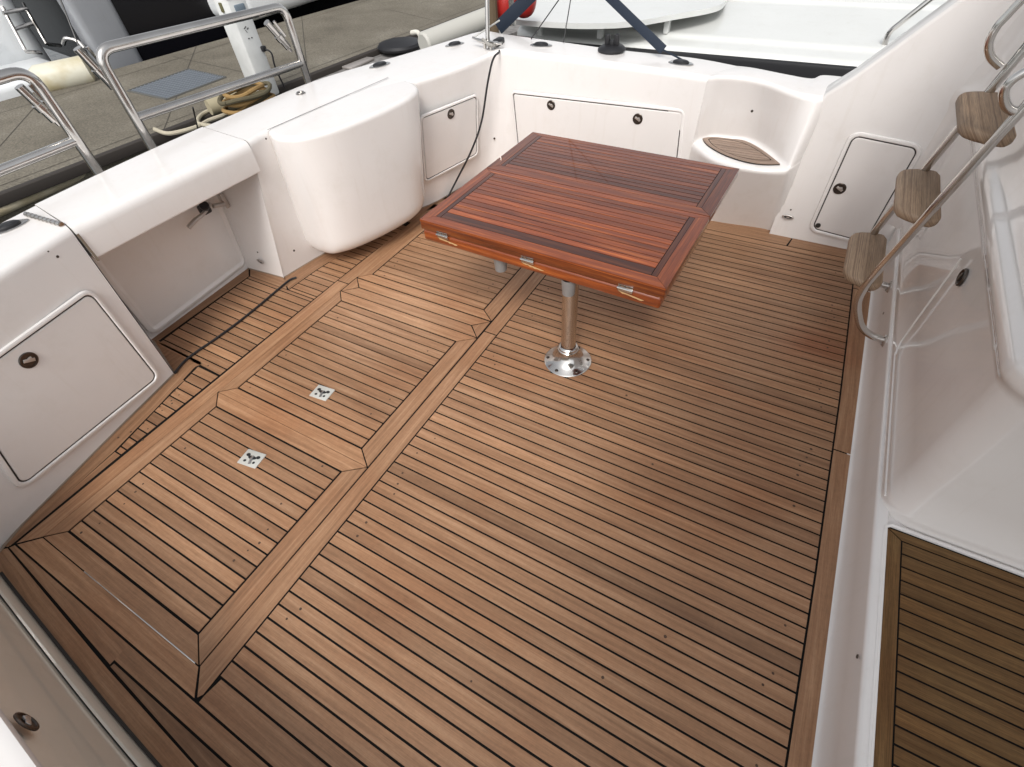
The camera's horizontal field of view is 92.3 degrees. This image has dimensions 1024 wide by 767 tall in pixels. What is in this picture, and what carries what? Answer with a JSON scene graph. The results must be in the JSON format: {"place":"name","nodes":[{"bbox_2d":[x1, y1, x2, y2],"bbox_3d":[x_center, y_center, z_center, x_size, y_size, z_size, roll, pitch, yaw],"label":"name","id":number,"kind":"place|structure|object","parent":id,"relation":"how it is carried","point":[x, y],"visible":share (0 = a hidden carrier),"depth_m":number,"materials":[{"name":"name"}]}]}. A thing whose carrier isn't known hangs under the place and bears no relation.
{"place":"outdoors","nodes":[
{"label":"outdoors","id":0,"kind":"place"},
{"bbox_2d":[43,47,93,74],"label":"water","id":1,"kind":"structure","parent":0,"point":[53,55],"depth_m":10.93,"materials":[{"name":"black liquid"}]},
{"bbox_2d":[0,0,85,100],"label":"moored boat","id":2,"kind":"object","parent":1,"relation":"on","point":[21,46],"visible":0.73,"depth_m":7.70,"materials":[{"name":"white plastic"}]},
{"bbox_2d":[12,0,357,69],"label":"moored boat","id":3,"kind":"object","parent":1,"relation":"on","point":[95,24],"visible":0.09,"depth_m":8.33,"materials":[{"name":"black"}]},
{"bbox_2d":[207,0,315,20],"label":"moored dinghy","id":4,"kind":"object","parent":3,"relation":"on","point":[288,4],"visible":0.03,"depth_m":8.74,"materials":[{"name":"white plastic"}]},
{"bbox_2d":[516,0,947,77],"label":"moored boat","id":5,"kind":"object","parent":1,"relation":"on","point":[809,38],"visible":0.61,"depth_m":4.73,"materials":[{"name":"white plastic"}]},
{"bbox_2d":[418,7,484,48],"bbox_3d":[-0.654,-4.512,6.266,1.238,0.314,0.250,-38,56,-26],"label":"pipe fender","id":6,"kind":"object","parent":5,"relation":"attached to","point":[466,24],"visible":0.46,"depth_m":6.11,"materials":[{"name":"grey plastic"}]},
{"bbox_2d":[410,29,419,34],"bbox_3d":[-1.356,-4.982,7.115,0.224,0.220,0.073,26,55,25],"label":"fender rope","id":7,"kind":"object","parent":6,"relation":"attached to","point":[415,32],"visible":0.52,"depth_m":7.05,"materials":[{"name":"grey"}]},
{"bbox_2d":[192,107,197,128],"bbox_3d":[-3.441,-2.877,5.349,0.016,0.362,0.529,-32,53,-22],"label":"line end","id":8,"kind":"object","parent":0,"point":[195,117],"visible":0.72,"depth_m":5.28,"materials":[{"name":"black fabric"}]},
{"bbox_2d":[0,0,484,223],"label":"dock","id":9,"kind":"object","parent":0,"point":[97,116],"visible":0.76,"depth_m":7.10,"materials":[{"name":"concrete"}]},
{"bbox_2d":[0,174,85,216],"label":"rubbing strip","id":10,"kind":"object","parent":9,"relation":"attached to","point":[12,207],"visible":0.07,"depth_m":4.96,"materials":[{"name":"beige rubber"}]},
{"bbox_2d":[28,56,95,91],"bbox_3d":[-6.408,-4.366,6.987,0.759,0.354,0.360,-31,53,-22],"label":"boat fender","id":11,"kind":"object","parent":9,"relation":"on","point":[59,74],"visible":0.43,"depth_m":6.89,"materials":[{"name":"beige plastic"}]},
{"bbox_2d":[60,0,79,45],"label":"fender line","id":12,"kind":"object","parent":11,"relation":"attached to","point":[69,22],"visible":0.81,"depth_m":6.90,"materials":[{"name":"grey fabric"}]},
{"bbox_2d":[127,68,226,99],"bbox_3d":[-4.616,-4.155,6.818,0.956,0.024,1.019,20,53,21],"label":"drain grate","id":13,"kind":"object","parent":9,"relation":"on","point":[173,85],"visible":1,"depth_m":6.78,"materials":[{"name":"grey metal"}]},
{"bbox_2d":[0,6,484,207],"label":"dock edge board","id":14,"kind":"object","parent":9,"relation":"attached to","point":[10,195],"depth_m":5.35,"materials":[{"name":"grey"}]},
{"bbox_2d":[153,109,226,134],"bbox_3d":[-3.613,-3.001,5.669,0.589,0.044,0.799,30,56,27],"label":"mooring rope","id":15,"kind":"object","parent":14,"relation":"on","point":[206,122],"visible":0.73,"depth_m":5.59,"materials":[{"name":"beige fabric"}]},
{"bbox_2d":[204,92,235,114],"bbox_3d":[-3.440,-3.388,5.923,0.170,0.166,0.432,35,59,30],"label":"dock fender","id":16,"kind":"object","parent":14,"relation":"on","point":[213,106],"visible":0.35,"depth_m":5.81,"materials":[{"name":"beige plastic"}]},
{"bbox_2d":[213,0,284,94],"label":"power pedestal","id":17,"kind":"object","parent":14,"relation":"on","point":[249,49],"visible":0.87,"depth_m":5.79,"materials":[{"name":"white"}]},
{"bbox_2d":[234,3,245,11],"bbox_3d":[-3.062,-4.220,5.551,0.020,0.100,0.130,26,55,25],"label":"meter window","id":18,"kind":"structure","parent":17,"relation":"in","point":[238,7],"depth_m":5.53,"materials":[{"name":"blue"}]},
{"bbox_2d":[377,37,419,53],"bbox_3d":[-1.693,-5.110,7.405,0.680,0.080,0.676,20,53,21],"label":"bollard pad","id":19,"kind":"object","parent":14,"relation":"on","point":[396,45],"visible":0.9,"depth_m":7.28,"materials":[{"name":"black rubber"}]},
{"bbox_2d":[217,81,275,115],"bbox_3d":[-3.102,-3.334,5.782,0.469,0.282,0.707,20,53,21],"label":"rope coil","id":20,"kind":"object","parent":9,"relation":"on","point":[242,98],"visible":0.76,"depth_m":5.64,"materials":[{"name":"brown fabric"}]},
{"bbox_2d":[286,25,520,91],"bbox_3d":[-1.100,-4.992,7.685,1.345,0.440,4.960,28,56,26],"label":"dock ledge","id":21,"kind":"object","parent":9,"relation":"attached to","point":[511,30],"visible":0.04,"depth_m":7.39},
{"bbox_2d":[342,57,373,69],"bbox_3d":[-2.242,-4.657,7.147,0.220,0.030,0.500,20,53,21],"label":"dock bracket","id":22,"kind":"object","parent":21,"relation":"on","point":[357,63],"visible":0.76,"depth_m":7.09,"materials":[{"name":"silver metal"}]},
{"bbox_2d":[0,190,870,766],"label":"deck","id":23,"kind":"structure","parent":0,"point":[516,552],"depth_m":1.79,"materials":[{"name":"brown wood"}]},
{"bbox_2d":[0,572,162,766],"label":"side bench","id":24,"kind":"object","parent":23,"relation":"on","point":[56,710],"visible":1,"depth_m":1.38,"materials":[{"name":"grey plastic"}]},
{"bbox_2d":[44,393,366,664],"bbox_3d":[-1.222,0.476,1.992,0.946,0.014,0.839,20,53,21],"label":"deck hatch","id":25,"kind":"object","parent":23,"relation":"on","point":[187,537],"visible":1,"depth_m":1.94,"materials":[{"name":"brown wood"}]},
{"bbox_2d":[174,277,296,373],"bbox_3d":[-1.525,-0.355,2.752,0.041,0.011,0.880,19,52,20],"label":"power cable","id":26,"kind":"object","parent":23,"relation":"on","point":[226,330],"visible":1,"depth_m":2.71,"materials":[{"name":"black rubber"}]},
{"bbox_2d":[0,31,506,551],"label":"transom wall","id":27,"kind":"structure","parent":23,"relation":"on","point":[86,371],"depth_m":2.19,"materials":[{"name":"grey plastic"}]},
{"bbox_2d":[0,295,154,481],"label":"locker door","id":28,"kind":"structure","parent":27,"relation":"in","point":[59,383],"depth_m":2.01,"materials":[{"name":"grey plastic"}]},
{"bbox_2d":[23,127,259,260],"bbox_3d":[-1.690,-0.925,2.311,0.428,0.179,0.950,20,53,21],"label":"coaming lid","id":29,"kind":"object","parent":27,"relation":"attached to","point":[105,212],"visible":0.99,"depth_m":2.21,"materials":[{"name":"white plastic"}]},
{"bbox_2d":[91,193,246,339],"bbox_3d":[-1.815,-0.746,2.654,0.191,0.795,1.160,20,53,21],"label":"transom door","id":30,"kind":"structure","parent":27,"relation":"attached to","point":[163,276],"depth_m":2.68,"materials":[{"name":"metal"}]},
{"bbox_2d":[91,194,244,332],"bbox_3d":[-1.838,-0.738,2.676,0.085,0.635,0.758,18,52,20],"label":"door panel","id":31,"kind":"structure","parent":30,"relation":"in","point":[159,274],"depth_m":2.68,"materials":[{"name":"white plastic"}]},
{"bbox_2d":[267,77,424,253],"bbox_3d":[-0.893,-1.281,2.956,0.917,0.726,0.526,-35,55,-25],"label":"bait tank","id":32,"kind":"object","parent":27,"relation":"attached to","point":[351,166],"visible":0.97,"depth_m":2.73,"materials":[{"name":"grey plastic"}]},
{"bbox_2d":[422,97,476,178],"bbox_3d":[-0.406,-1.637,3.289,0.054,0.402,0.488,34,59,30],"label":"locker door","id":33,"kind":"structure","parent":27,"relation":"in","point":[449,134],"depth_m":3.27,"materials":[{"name":"grey plastic"}]},
{"bbox_2d":[447,50,499,196],"bbox_3d":[-0.208,-1.768,3.377,0.210,0.821,0.656,30,57,27],"label":"power cable","id":34,"kind":"object","parent":27,"relation":"hanging from","point":[488,78],"visible":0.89,"depth_m":3.29,"materials":[{"name":"black rubber"}]},
{"bbox_2d":[472,36,502,49],"bbox_3d":[-0.164,-2.205,3.191,0.269,0.067,0.080,29,56,27],"label":"mooring cleat","id":35,"kind":"object","parent":27,"relation":"attached to","point":[490,44],"visible":1,"depth_m":3.16,"materials":[{"name":"silver metal"}]},
{"bbox_2d":[485,0,489,48],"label":"stanchion","id":36,"kind":"object","parent":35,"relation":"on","point":[487,21],"visible":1,"depth_m":3.13,"materials":[{"name":"silver metal"}]},
{"bbox_2d":[493,37,504,46],"bbox_3d":[-0.088,-2.237,3.220,0.050,0.040,0.090,20,53,21],"label":"plug end","id":37,"kind":"object","parent":27,"relation":"on","point":[500,39],"visible":0.65,"depth_m":3.20,"materials":[{"name":"black rubber"}]},
{"bbox_2d":[494,0,535,33],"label":"awning strap","id":38,"kind":"object","parent":27,"relation":"attached to","point":[512,13],"visible":1,"depth_m":3.52,"materials":[{"name":"blue fabric"}]},
{"bbox_3d":[-1.942,-0.701,3.327,0.750,0.120,3.000,20,53,21],"label":"swim platform","id":39,"kind":"object","parent":27,"relation":"attached to","visible":0},
{"bbox_2d":[0,67,103,176],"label":"staple rail","id":40,"kind":"object","parent":39,"relation":"on","point":[48,107],"visible":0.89,"depth_m":2.17,"materials":[{"name":"silver metal"}]},
{"bbox_2d":[73,3,311,150],"bbox_3d":[-1.653,-1.496,3.060,0.170,1.305,1.188,20,53,21],"label":"staple rail","id":41,"kind":"object","parent":39,"relation":"on","point":[103,71],"visible":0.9,"depth_m":2.56,"materials":[{"name":"silver metal"}]},
{"bbox_2d":[219,291,475,466],"bbox_3d":[-0.808,-0.098,2.476,0.946,0.014,0.873,20,53,21],"label":"deck hatch","id":42,"kind":"object","parent":23,"relation":"on","point":[356,379],"visible":1,"depth_m":2.43,"materials":[{"name":"brown wood"}]},
{"bbox_2d":[358,224,533,320],"bbox_3d":[-0.300,-0.800,3.073,0.946,0.007,0.928,20,53,21],"label":"deck hatch","id":43,"kind":"object","parent":23,"relation":"on","point":[416,262],"visible":0.52,"depth_m":2.93,"materials":[{"name":"brown wood"}]},
{"bbox_2d":[420,132,738,376],"bbox_3d":[0.340,-0.632,2.436,1.094,0.647,1.015,22,53,22],"label":"folding table","id":44,"kind":"object","parent":23,"relation":"on","point":[624,223],"visible":1,"depth_m":2.11,"materials":[{"name":"brown wood"}]},
{"bbox_2d":[503,33,840,229],"bbox_3d":[0.836,-1.420,3.308,2.300,1.455,0.579,20,53,21],"label":"side coaming","id":45,"kind":"object","parent":23,"relation":"on","point":[756,126],"visible":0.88,"depth_m":2.90,"materials":[{"name":"white plastic"}]},
{"bbox_2d":[531,0,558,39],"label":"cord","id":46,"kind":"object","parent":45,"relation":"attached to","point":[544,19],"visible":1,"depth_m":3.17,"materials":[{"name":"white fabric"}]},
{"bbox_2d":[563,0,570,42],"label":"cord","id":47,"kind":"object","parent":45,"relation":"attached to","point":[566,21],"visible":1,"depth_m":3.10,"materials":[{"name":"black fabric"}]},
{"bbox_2d":[513,93,679,156],"bbox_3d":[0.520,-1.587,3.200,1.159,0.448,0.031,20,53,21],"label":"locker door","id":48,"kind":"structure","parent":45,"relation":"in","point":[656,131],"depth_m":3.11,"materials":[{"name":"grey plastic"}]},
{"bbox_2d":[606,0,681,58],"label":"awning strap","id":49,"kind":"object","parent":45,"relation":"on","point":[644,31],"visible":0.96,"depth_m":2.93,"materials":[{"name":"blue fabric"}]},
{"bbox_2d":[769,0,1023,248],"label":"wing panel","id":50,"kind":"structure","parent":23,"relation":"on","point":[884,110],"depth_m":2.43,"materials":[{"name":"grey plastic"}]},
{"bbox_2d":[814,137,915,237],"bbox_3d":[1.882,-1.031,2.656,0.301,0.547,0.012,20,53,21],"label":"locker door","id":51,"kind":"structure","parent":50,"relation":"in","point":[863,184],"depth_m":2.63,"materials":[{"name":"grey plastic"}]},
{"bbox_2d":[811,228,1023,766],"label":"companionway step","id":52,"kind":"object","parent":23,"relation":"on","point":[924,662],"visible":0.83,"depth_m":1.36,"materials":[{"name":"white plastic"}]},
{"bbox_2d":[843,0,1023,346],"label":"ladder","id":53,"kind":"object","parent":52,"relation":"on","point":[988,117],"visible":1,"depth_m":1.80,"materials":[{"name":"silver metal"}]},
{"bbox_2d":[881,10,1023,571],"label":"cabin bulkhead","id":54,"kind":"object","parent":52,"relation":"on","point":[953,466],"visible":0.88,"depth_m":1.50,"materials":[{"name":"white plastic"}]},
{"bbox_2d":[474,20,499,36],"bbox_3d":[-0.176,-2.334,3.247,0.252,0.129,0.010,27,56,26],"label":"mooring line","id":55,"kind":"object","parent":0,"point":[476,35],"visible":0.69,"depth_m":3.25,"materials":[{"name":"grey fabric"}]},
{"bbox_2d":[489,0,498,32],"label":"timber pile","id":56,"kind":"object","parent":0,"point":[493,10],"depth_m":4.56,"materials":[{"name":"brown wood"}]},
{"bbox_2d":[497,0,536,25],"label":"life buoys","id":57,"kind":"object","parent":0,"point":[503,6],"visible":0.36,"depth_m":4.57,"materials":[{"name":"red plastic"}]}
]}

